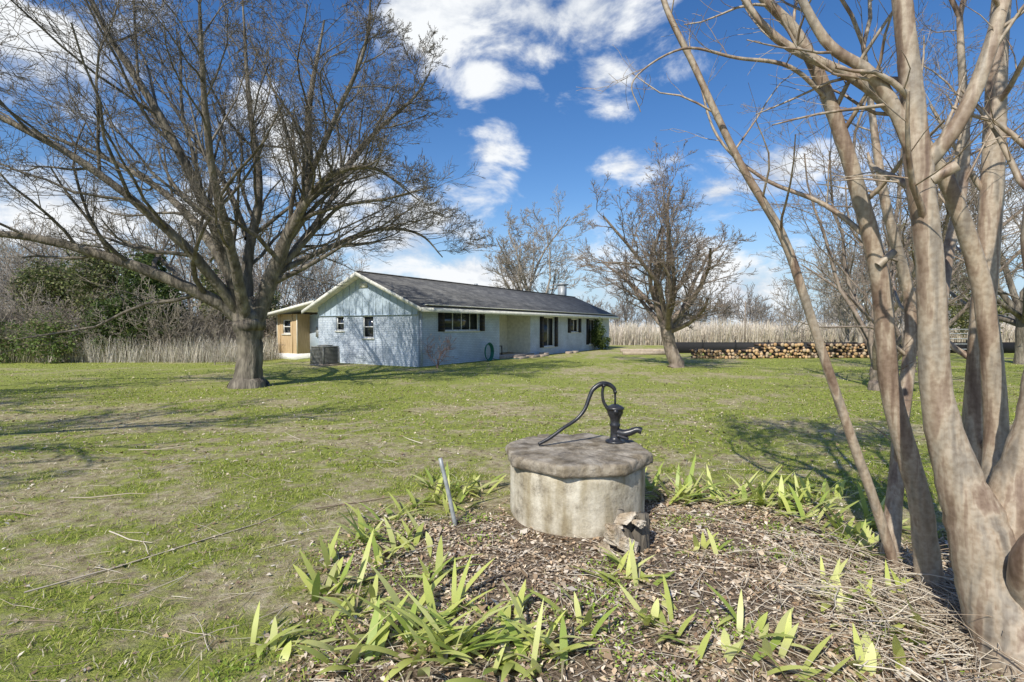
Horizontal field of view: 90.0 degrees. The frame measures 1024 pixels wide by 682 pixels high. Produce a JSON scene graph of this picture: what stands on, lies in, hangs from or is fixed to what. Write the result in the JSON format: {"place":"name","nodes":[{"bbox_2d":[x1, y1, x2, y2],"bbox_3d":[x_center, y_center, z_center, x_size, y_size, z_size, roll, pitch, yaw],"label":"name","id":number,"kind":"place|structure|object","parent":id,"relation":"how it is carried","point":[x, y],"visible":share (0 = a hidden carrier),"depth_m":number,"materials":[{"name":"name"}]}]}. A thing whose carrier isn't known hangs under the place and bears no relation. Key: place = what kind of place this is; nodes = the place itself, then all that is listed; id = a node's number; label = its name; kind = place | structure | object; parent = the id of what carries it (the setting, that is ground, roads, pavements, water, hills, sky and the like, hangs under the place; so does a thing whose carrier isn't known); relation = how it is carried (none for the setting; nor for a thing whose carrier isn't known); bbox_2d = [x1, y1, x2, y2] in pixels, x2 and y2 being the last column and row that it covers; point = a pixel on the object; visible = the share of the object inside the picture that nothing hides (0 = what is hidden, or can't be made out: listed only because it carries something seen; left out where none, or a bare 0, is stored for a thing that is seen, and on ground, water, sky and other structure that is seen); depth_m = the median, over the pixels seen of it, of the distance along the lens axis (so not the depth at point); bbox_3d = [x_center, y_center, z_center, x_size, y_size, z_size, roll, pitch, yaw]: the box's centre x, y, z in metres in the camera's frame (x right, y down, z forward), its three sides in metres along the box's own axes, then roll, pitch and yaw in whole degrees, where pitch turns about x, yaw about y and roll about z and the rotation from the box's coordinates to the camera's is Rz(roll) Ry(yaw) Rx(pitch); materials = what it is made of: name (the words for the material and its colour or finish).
{"place":"outdoors","nodes":[
{"label":"outdoors","id":0,"kind":"place"},
{"bbox_2d":[278,314,297,353],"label":"wing wall","id":1,"kind":"structure","parent":0,"point":[286,342],"depth_m":25.29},
{"bbox_2d":[267,300,313,315],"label":"wing fascia","id":2,"kind":"structure","parent":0,"point":[291,307],"depth_m":24.30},
{"bbox_2d":[268,304,317,315],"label":"wing soffit","id":3,"kind":"structure","parent":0,"point":[297,310],"depth_m":25.43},
{"bbox_2d":[0,327,1023,681],"bbox_3d":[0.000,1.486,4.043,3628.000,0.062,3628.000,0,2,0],"label":"ground","id":4,"kind":"structure","parent":0,"point":[206,595],"depth_m":5.25,"materials":[{"name":"plant"}]},
{"bbox_2d":[0,347,50,362],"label":"dry weeds","id":5,"kind":"object","parent":4,"relation":"on","point":[25,358],"visible":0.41,"depth_m":22.71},
{"bbox_2d":[0,305,92,363],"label":"evergreen bush","id":6,"kind":"object","parent":4,"relation":"on","point":[44,328],"visible":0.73,"depth_m":22.52,"materials":[{"name":"green plant"}]},
{"bbox_2d":[72,239,196,356],"bbox_3d":[-17.859,-1.958,24.232,4.977,5.886,3.323,0,2,0],"label":"cedar tree","id":7,"kind":"object","parent":4,"relation":"on","point":[161,289],"visible":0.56,"depth_m":23.64,"materials":[{"name":"green plant"}]},
{"bbox_2d":[1,242,289,330],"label":"cedar tree","id":8,"kind":"object","parent":4,"relation":"on","point":[57,284],"visible":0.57,"depth_m":25.52,"materials":[{"name":"green plant"}]},
{"bbox_2d":[14,298,297,356],"bbox_3d":[-25.164,-1.073,29.548,29.278,3.902,8.192,0,2,0],"label":"underbrush","id":9,"kind":"object","parent":4,"relation":"on","point":[288,304],"depth_m":27.30,"materials":[{"name":"brown plant"}]},
{"bbox_2d":[38,328,281,362],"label":"dry weeds","id":10,"kind":"object","parent":4,"relation":"on","point":[180,356],"visible":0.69,"depth_m":23.09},
{"bbox_2d":[0,274,331,360],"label":"brush thicket","id":11,"kind":"object","parent":4,"relation":"on","point":[190,334],"visible":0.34,"depth_m":23.91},
{"bbox_2d":[0,162,369,334],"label":"woodland treeline","id":12,"kind":"object","parent":4,"relation":"on","point":[299,292],"visible":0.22,"depth_m":31.09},
{"bbox_2d":[195,324,234,364],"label":"bare shrub","id":13,"kind":"object","parent":4,"relation":"on","point":[214,349],"visible":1,"depth_m":21.51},
{"bbox_2d":[0,0,495,388],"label":"bare pecan tree","id":14,"kind":"object","parent":4,"relation":"on","point":[240,306],"visible":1,"depth_m":12.58,"materials":[{"name":"grey plant"}]},
{"bbox_2d":[236,601,323,661],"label":"iris plant","id":15,"kind":"object","parent":4,"relation":"on","point":[286,650],"visible":0.91,"depth_m":2.55,"materials":[{"name":"green plant"}]},
{"bbox_2d":[276,353,309,359],"bbox_3d":[-10.338,0.765,26.674,1.650,0.380,3.140,1,2,31],"label":"wing base","id":16,"kind":"object","parent":4,"relation":"on","point":[293,356],"visible":0.29,"depth_m":25.26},
{"bbox_2d":[310,314,318,347],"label":"utility wall","id":17,"kind":"structure","parent":4,"relation":"on","point":[314,340],"depth_m":25.34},
{"bbox_2d":[297,314,316,353],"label":"wing side","id":18,"kind":"structure","parent":17,"relation":"attached to","point":[303,325],"depth_m":25.20,"materials":[{"name":"beige wood"}]},
{"bbox_2d":[310,345,339,365],"bbox_3d":[-7.750,0.588,21.225,0.840,0.880,0.840,1,2,31],"label":"air conditioner","id":19,"kind":"object","parent":4,"relation":"on","point":[324,355],"visible":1,"depth_m":20.97,"materials":[{"name":"grey metal"}]},
{"bbox_2d":[295,526,358,579],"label":"iris plant","id":20,"kind":"object","parent":4,"relation":"on","point":[329,553],"visible":0.74,"depth_m":3.42,"materials":[{"name":"green plant"}]},
{"bbox_2d":[285,528,374,613],"bbox_3d":[-1.082,1.381,3.130,0.526,0.286,0.616,-1,2,-18],"label":"iris plant","id":21,"kind":"object","parent":4,"relation":"on","point":[314,587],"visible":0.93,"depth_m":3.12,"materials":[{"name":"green plant"}]},
{"bbox_2d":[282,574,400,652],"bbox_3d":[-0.874,1.424,2.772,0.551,0.212,0.675,0,2,-12],"label":"iris plant","id":22,"kind":"object","parent":4,"relation":"on","point":[350,606],"visible":0.8,"depth_m":2.82,"materials":[{"name":"green plant"}]},
{"bbox_2d":[291,590,411,681],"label":"iris plant","id":23,"kind":"object","parent":4,"relation":"on","point":[375,633],"visible":0.89,"depth_m":2.48,"materials":[{"name":"green plant"}]},
{"bbox_2d":[334,501,388,551],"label":"iris plant","id":24,"kind":"object","parent":4,"relation":"on","point":[361,522],"visible":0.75,"depth_m":3.85,"materials":[{"name":"green plant"}]},
{"bbox_2d":[318,315,417,366],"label":"gable wall","id":25,"kind":"structure","parent":4,"relation":"on","point":[394,342],"depth_m":21.39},
{"bbox_2d":[318,278,417,315],"bbox_3d":[-6.274,-1.956,21.694,6.000,1.700,0.001,1,2,31],"label":"gable siding","id":26,"kind":"object","parent":25,"relation":"attached to","point":[343,305],"visible":0.67,"depth_m":21.73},
{"bbox_2d":[365,317,372,336],"bbox_3d":[-6.040,-0.602,21.732,0.620,0.930,0.016,1,2,31],"label":"gable window glass","id":27,"kind":"object","parent":25,"relation":"attached to","point":[368,330],"visible":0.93,"depth_m":21.74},
{"bbox_2d":[359,530,415,571],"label":"iris plant","id":28,"kind":"object","parent":4,"relation":"on","point":[378,551],"visible":0.84,"depth_m":3.50,"materials":[{"name":"green plant"}]},
{"bbox_2d":[359,492,423,524],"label":"iris plant","id":29,"kind":"object","parent":4,"relation":"on","point":[389,512],"visible":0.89,"depth_m":4.26,"materials":[{"name":"green plant"}]},
{"bbox_2d":[327,564,479,681],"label":"iris plant","id":30,"kind":"object","parent":4,"relation":"on","point":[408,624],"visible":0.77,"depth_m":2.51,"materials":[{"name":"green plant"}]},
{"bbox_2d":[370,510,436,558],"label":"iris plant","id":31,"kind":"object","parent":4,"relation":"on","point":[402,539],"visible":0.83,"depth_m":3.73,"materials":[{"name":"green plant"}]},
{"bbox_2d":[394,488,439,507],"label":"iris plant","id":32,"kind":"object","parent":4,"relation":"on","point":[412,499],"visible":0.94,"depth_m":4.61,"materials":[{"name":"green plant"}]},
{"bbox_2d":[411,467,454,490],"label":"iris plant","id":33,"kind":"object","parent":4,"relation":"on","point":[431,481],"visible":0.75,"depth_m":5.16,"materials":[{"name":"green plant"}]},
{"bbox_2d":[394,535,479,583],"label":"iris plant","id":34,"kind":"object","parent":4,"relation":"on","point":[439,564],"visible":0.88,"depth_m":3.27,"materials":[{"name":"green plant"}]},
{"bbox_2d":[380,554,495,636],"bbox_3d":[-0.327,1.368,2.851,0.464,0.297,0.763,1,2,39],"label":"iris plant","id":35,"kind":"object","parent":4,"relation":"on","point":[427,597],"visible":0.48,"depth_m":2.88,"materials":[{"name":"green plant"}]},
{"bbox_2d":[421,334,457,368],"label":"bare shrub","id":36,"kind":"object","parent":4,"relation":"on","point":[440,355],"visible":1,"depth_m":19.64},
{"bbox_2d":[438,458,456,525],"bbox_3d":[-0.517,1.244,4.157,0.177,0.589,0.035,0,2,17],"label":"metal stake","id":37,"kind":"object","parent":4,"relation":"on","point":[448,493],"visible":0.86,"depth_m":4.14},
{"bbox_2d":[432,463,486,501],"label":"iris plant","id":38,"kind":"object","parent":4,"relation":"on","point":[438,488],"visible":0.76,"depth_m":4.88,"materials":[{"name":"green plant"}]},
{"bbox_2d":[387,584,545,667],"bbox_3d":[-0.250,1.348,2.514,0.688,0.350,0.622,-1,2,-27],"label":"iris plant","id":39,"kind":"object","parent":4,"relation":"on","point":[428,631],"visible":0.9,"depth_m":2.48,"materials":[{"name":"green plant"}]},
{"bbox_2d":[439,474,494,516],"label":"iris plant","id":40,"kind":"object","parent":4,"relation":"on","point":[461,496],"visible":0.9,"depth_m":4.57,"materials":[{"name":"green plant"}]},
{"bbox_2d":[445,469,506,496],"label":"iris plant","id":41,"kind":"object","parent":4,"relation":"on","point":[474,482],"visible":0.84,"depth_m":5.05,"materials":[{"name":"green plant"}]},
{"bbox_2d":[443,600,546,681],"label":"iris plant","id":42,"kind":"object","parent":4,"relation":"on","point":[506,666],"visible":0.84,"depth_m":2.36,"materials":[{"name":"green plant"}]},
{"bbox_2d":[449,579,546,650],"bbox_3d":[-0.037,1.427,2.731,0.527,0.193,0.495,-1,2,-24],"label":"iris plant","id":43,"kind":"object","parent":4,"relation":"on","point":[521,599],"visible":0.6,"depth_m":2.80,"materials":[{"name":"green plant"}]},
{"bbox_2d":[484,342,519,360],"bbox_3d":[-0.526,0.495,24.550,2.251,0.888,0.284,-2,2,-44],"label":"garden hose","id":44,"kind":"object","parent":4,"relation":"on","point":[492,351],"visible":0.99,"depth_m":24.21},
{"bbox_2d":[499,315,506,352],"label":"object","id":45,"kind":"object","parent":4,"relation":"on","point":[503,331],"visible":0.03,"depth_m":28.33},
{"bbox_2d":[0,369,1020,681],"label":"leaf litter","id":46,"kind":"object","parent":4,"relation":"on","point":[606,653],"visible":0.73,"depth_m":3.27,"materials":[{"name":"plant"}]},
{"bbox_2d":[0,413,1023,681],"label":"fallen twigs","id":47,"kind":"object","parent":4,"relation":"on","point":[896,611],"visible":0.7,"depth_m":2.89,"materials":[{"name":"wood"}]},
{"bbox_2d":[418,310,608,366],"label":"front wall","id":48,"kind":"structure","parent":4,"relation":"on","point":[469,346],"depth_m":24.02,"materials":[{"name":"paint"}]},
{"bbox_2d":[420,312,422,366],"bbox_3d":[-3.595,-0.056,20.283,0.080,2.180,0.080,1,2,31],"label":"downspout","id":49,"kind":"object","parent":48,"relation":"attached to","point":[421,338],"visible":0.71,"depth_m":20.26,"materials":[{"name":"paint"}]},
{"bbox_2d":[445,313,476,329],"bbox_3d":[-2.265,-0.884,22.706,0.017,0.840,2.480,1,2,31],"label":"picture window glass","id":50,"kind":"object","parent":48,"relation":"attached to","point":[457,321],"visible":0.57,"depth_m":22.66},
{"bbox_2d":[423,304,611,314],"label":"gutter","id":51,"kind":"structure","parent":48,"relation":"on","point":[509,309],"depth_m":24.59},
{"bbox_2d":[544,318,551,345],"bbox_3d":[2.067,-0.532,29.798,0.017,1.680,1.280,1,2,32],"label":"window glass","id":52,"kind":"object","parent":48,"relation":"attached to","point":[548,322],"visible":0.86,"depth_m":29.88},
{"bbox_2d":[499,352,533,358],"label":"porch slab","id":53,"kind":"structure","parent":4,"relation":"on","point":[506,355],"depth_m":26.35,"materials":[{"name":"concrete"}]},
{"bbox_2d":[507,315,529,352],"bbox_3d":[0.358,-0.429,28.267,1.500,2.480,0.001,1,2,31],"label":"porch side","id":54,"kind":"object","parent":4,"relation":"on","point":[518,333],"visible":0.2,"depth_m":28.27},
{"bbox_2d":[467,189,594,293],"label":"bare mulberry tree","id":55,"kind":"object","parent":4,"relation":"on","point":[521,274],"visible":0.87,"depth_m":43.77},
{"bbox_2d":[498,577,597,680],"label":"iris plant","id":56,"kind":"object","parent":4,"relation":"on","point":[562,651],"visible":0.89,"depth_m":2.47,"materials":[{"name":"green plant"}]},
{"bbox_2d":[525,581,618,647],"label":"iris plant","id":57,"kind":"object","parent":4,"relation":"on","point":[587,618],"visible":0.85,"depth_m":2.72,"materials":[{"name":"green plant"}]},
{"bbox_2d":[505,433,652,537],"bbox_3d":[0.558,1.245,4.457,1.241,0.662,1.242,0,2,0],"label":"concrete well","id":58,"kind":"object","parent":4,"relation":"on","point":[585,485],"visible":0.95,"depth_m":3.98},
{"bbox_2d":[538,381,642,444],"bbox_3d":[0.689,0.640,4.587,0.949,0.555,0.196,0,2,-5],"label":"hand water pump","id":59,"kind":"object","parent":58,"relation":"on","point":[615,414],"visible":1,"depth_m":4.57,"materials":[{"name":"black metal"}]},
{"bbox_2d":[589,318,610,349],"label":"ivy bush","id":60,"kind":"object","parent":4,"relation":"on","point":[599,341],"visible":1,"depth_m":34.93,"materials":[{"name":"green plant"}]},
{"bbox_2d":[194,510,1014,681],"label":"weeds","id":61,"kind":"object","parent":4,"relation":"on","point":[512,650],"visible":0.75,"depth_m":2.79,"materials":[{"name":"green plant"}]},
{"bbox_2d":[569,540,674,589],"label":"iris plant","id":62,"kind":"object","parent":4,"relation":"on","point":[631,567],"visible":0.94,"depth_m":3.23,"materials":[{"name":"green plant"}]},
{"bbox_2d":[598,512,645,555],"bbox_3d":[0.764,1.360,3.589,0.352,0.326,0.170,0,2,-13],"label":"concrete rubble","id":63,"kind":"object","parent":4,"relation":"on","point":[614,535],"visible":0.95,"depth_m":3.56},
{"bbox_2d":[609,509,650,552],"bbox_3d":[0.873,1.383,3.720,0.319,0.302,0.230,-1,2,-29],"label":"tree stump","id":64,"kind":"object","parent":4,"relation":"on","point":[636,534],"visible":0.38,"depth_m":3.66,"materials":[{"name":"wood"}]},
{"bbox_2d":[620,349,664,354],"bbox_3d":[9.650,0.646,30.605,6.700,0.240,3.150,0,2,0],"label":"timber border","id":65,"kind":"object","parent":4,"relation":"on","point":[643,351],"visible":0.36,"depth_m":29.03,"materials":[{"name":"wood"}]},
{"bbox_2d":[645,461,671,494],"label":"iris plant","id":66,"kind":"object","parent":4,"relation":"on","point":[655,482],"visible":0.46,"depth_m":5.01,"materials":[{"name":"green plant"}]},
{"bbox_2d":[575,136,755,367],"bbox_3d":[6.023,-2.844,19.819,7.264,8.386,7.757,0,2,0],"label":"bare mulberry tree","id":67,"kind":"object","parent":4,"relation":"on","point":[667,321],"visible":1,"depth_m":19.02,"materials":[{"name":"brown plant"}]},
{"bbox_2d":[618,575,720,656],"bbox_3d":[0.817,1.418,2.740,0.439,0.209,0.661,0,2,0],"label":"iris plant","id":68,"kind":"object","parent":4,"relation":"on","point":[656,613],"visible":0.97,"depth_m":2.77,"materials":[{"name":"green plant"}]},
{"bbox_2d":[645,455,725,501],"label":"iris plant","id":69,"kind":"object","parent":4,"relation":"on","point":[689,478],"visible":0.74,"depth_m":4.88,"materials":[{"name":"green plant"}]},
{"bbox_2d":[645,471,726,513],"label":"iris plant","id":70,"kind":"object","parent":4,"relation":"on","point":[674,497],"visible":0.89,"depth_m":4.64,"materials":[{"name":"green plant"}]},
{"bbox_2d":[661,613,743,681],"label":"iris plant","id":71,"kind":"object","parent":4,"relation":"on","point":[725,640],"visible":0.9,"depth_m":2.48,"materials":[{"name":"green plant"}]},
{"bbox_2d":[674,528,756,558],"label":"iris plant","id":72,"kind":"object","parent":4,"relation":"on","point":[704,543],"visible":0.87,"depth_m":3.66,"materials":[{"name":"green plant"}]},
{"bbox_2d":[676,464,775,507],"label":"iris plant","id":73,"kind":"object","parent":4,"relation":"on","point":[718,494],"visible":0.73,"depth_m":4.70,"materials":[{"name":"green plant"}]},
{"bbox_2d":[701,464,781,507],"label":"iris plant","id":74,"kind":"object","parent":4,"relation":"on","point":[742,488],"visible":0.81,"depth_m":4.73,"materials":[{"name":"green plant"}]},
{"bbox_2d":[705,582,827,678],"bbox_3d":[1.276,1.426,2.545,0.450,0.199,0.564,0,2,0],"label":"iris plant","id":75,"kind":"object","parent":4,"relation":"on","point":[783,628],"visible":0.88,"depth_m":2.62,"materials":[{"name":"green plant"}]},
{"bbox_2d":[730,470,810,516],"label":"iris plant","id":76,"kind":"object","parent":4,"relation":"on","point":[780,488],"visible":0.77,"depth_m":4.53,"materials":[{"name":"green plant"}]},
{"bbox_2d":[689,342,868,358],"bbox_3d":[14.455,0.496,26.024,10.806,0.849,1.158,0,2,-4],"label":"firewood stack","id":77,"kind":"object","parent":4,"relation":"on","point":[799,350],"visible":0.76,"depth_m":25.86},
{"bbox_2d":[543,283,1019,329],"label":"distant treeline","id":78,"kind":"object","parent":4,"relation":"on","point":[758,309],"visible":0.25,"depth_m":148.00,"materials":[{"name":"brown plant"}]},
{"bbox_2d":[721,623,853,681],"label":"iris plant","id":79,"kind":"object","parent":4,"relation":"on","point":[786,644],"visible":0.95,"depth_m":2.35,"materials":[{"name":"green plant"}]},
{"bbox_2d":[755,483,837,523],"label":"iris plant","id":80,"kind":"object","parent":4,"relation":"on","point":[786,501],"visible":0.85,"depth_m":4.31,"materials":[{"name":"green plant"}]},
{"bbox_2d":[577,0,1023,681],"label":"crepe myrtle tree","id":81,"kind":"object","parent":4,"relation":"on","point":[977,456],"visible":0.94,"depth_m":2.77,"materials":[{"name":"brown plant"}]},
{"bbox_2d":[760,473,845,512],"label":"iris plant","id":82,"kind":"object","parent":4,"relation":"on","point":[807,493],"visible":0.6,"depth_m":4.59,"materials":[{"name":"green plant"}]},
{"bbox_2d":[782,556,879,612],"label":"iris plant","id":83,"kind":"object","parent":4,"relation":"on","point":[836,575],"visible":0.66,"depth_m":2.98,"materials":[{"name":"green plant"}]},
{"bbox_2d":[786,499,879,546],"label":"iris plant","id":84,"kind":"object","parent":4,"relation":"on","point":[849,532],"visible":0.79,"depth_m":3.92,"materials":[{"name":"green plant"}]},
{"bbox_2d":[795,467,875,498],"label":"iris plant","id":85,"kind":"object","parent":4,"relation":"on","point":[836,488],"visible":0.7,"depth_m":4.87,"materials":[{"name":"green plant"}]},
{"bbox_2d":[676,340,1014,352],"bbox_3d":[24.750,0.359,31.007,30.500,0.850,0.110,0,2,0],"label":"black garden fence","id":86,"kind":"object","parent":4,"relation":"on","point":[685,347],"visible":0.22,"depth_m":31.02,"materials":[{"name":"metal"}]},
{"bbox_2d":[806,503,907,560],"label":"iris plant","id":87,"kind":"object","parent":4,"relation":"on","point":[865,532],"visible":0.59,"depth_m":3.67,"materials":[{"name":"green plant"}]},
{"bbox_2d":[793,623,932,681],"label":"iris plant","id":88,"kind":"object","parent":4,"relation":"on","point":[897,648],"visible":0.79,"depth_m":2.35,"materials":[{"name":"green plant"}]},
{"bbox_2d":[725,0,1023,390],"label":"bare crepe myrtle tree","id":89,"kind":"object","parent":4,"relation":"on","point":[867,335],"visible":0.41,"depth_m":12.64,"materials":[{"name":"brown plant"}]},
{"bbox_2d":[855,479,910,530],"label":"iris plant","id":90,"kind":"object","parent":4,"relation":"on","point":[863,504],"visible":0.29,"depth_m":4.15,"materials":[{"name":"green plant"}]},
{"bbox_2d":[859,560,929,604],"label":"iris plant","id":91,"kind":"object","parent":4,"relation":"on","point":[895,577],"visible":0.24,"depth_m":3.02,"materials":[{"name":"green plant"}]},
{"bbox_2d":[830,580,959,644],"bbox_3d":[1.978,1.400,2.616,0.455,0.249,0.503,-1,2,-42],"label":"iris plant","id":92,"kind":"object","parent":4,"relation":"on","point":[918,618],"visible":0.52,"depth_m":2.61,"materials":[{"name":"green plant"}]},
{"bbox_2d":[769,121,1023,372],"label":"bare crepe myrtle tree","id":93,"kind":"object","parent":4,"relation":"on","point":[956,317],"visible":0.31,"depth_m":18.64,"materials":[{"name":"brown plant"}]},
{"bbox_2d":[770,179,1022,348],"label":"roadside trees","id":94,"kind":"object","parent":4,"relation":"on","point":[840,300],"visible":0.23,"depth_m":31.95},
{"bbox_2d":[880,85,1023,363],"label":"bare elm tree","id":95,"kind":"object","parent":4,"relation":"on","point":[1014,306],"visible":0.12,"depth_m":22.07,"materials":[{"name":"grey plant"}]},
{"bbox_2d":[902,220,1009,337],"bbox_3d":[29.407,-3.771,34.594,13.680,7.557,4.442,-1,2,-23],"label":"roadside evergreen","id":96,"kind":"object","parent":4,"relation":"on","point":[961,321],"visible":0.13,"depth_m":35.86,"materials":[{"name":"green plant"}]},
{"bbox_2d":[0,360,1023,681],"bbox_3d":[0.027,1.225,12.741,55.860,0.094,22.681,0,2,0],"label":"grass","id":97,"kind":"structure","parent":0,"point":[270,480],"depth_m":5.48,"materials":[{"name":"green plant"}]},
{"bbox_2d":[0,0,1023,326],"label":"sky","id":98,"kind":"structure","parent":0,"point":[512,82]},
{"bbox_2d":[609,317,1014,344],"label":"tall dry grass","id":99,"kind":"structure","parent":0,"point":[642,334],"depth_m":44.30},
{"bbox_3d":[0.701,-2.289,29.706,3.530,1.582,21.760,1,2,31],"label":"soffit front","id":100,"kind":"object","parent":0,"visible":0},
{"bbox_2d":[306,276,358,311],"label":"soffit back","id":101,"kind":"structure","parent":100,"relation":"attached to","point":[314,308],"depth_m":22.61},
{"bbox_3d":[-2.318,-2.386,31.552,3.550,1.612,21.800,1,2,31],"label":"roof back","id":102,"kind":"object","parent":101,"relation":"on","visible":0},
{"bbox_2d":[301,272,355,313],"bbox_3d":[-8.016,-2.051,22.246,3.550,1.722,0.027,1,2,31],"label":"rake","id":103,"kind":"object","parent":102,"relation":"attached to","point":[333,289],"visible":0.86,"depth_m":22.23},
{"bbox_2d":[354,270,573,296],"bbox_3d":[-0.804,-3.173,30.603,0.180,0.035,21.800,1,2,31],"label":"ridge cap","id":104,"kind":"object","parent":102,"relation":"on","point":[455,282],"visible":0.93,"depth_m":26.65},
{"bbox_2d":[558,285,566,295],"bbox_3d":[3.804,-3.560,38.796,0.500,1.350,0.500,1,2,31],"label":"chimney","id":105,"kind":"object","parent":102,"relation":"on","point":[562,289],"visible":0.64,"depth_m":38.59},
{"bbox_2d":[356,271,617,316],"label":"roof front","id":106,"kind":"structure","parent":100,"relation":"attached to","point":[419,292],"depth_m":25.52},
{"bbox_2d":[355,272,421,311],"bbox_3d":[-4.976,-1.999,20.386,3.580,1.722,0.029,1,2,31],"label":"rake","id":107,"kind":"object","parent":106,"relation":"attached to","point":[397,296],"visible":0.86,"depth_m":20.30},
{"bbox_2d":[421,307,618,318],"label":"fascia front","id":108,"kind":"structure","parent":106,"relation":"attached to","point":[441,310],"depth_m":24.52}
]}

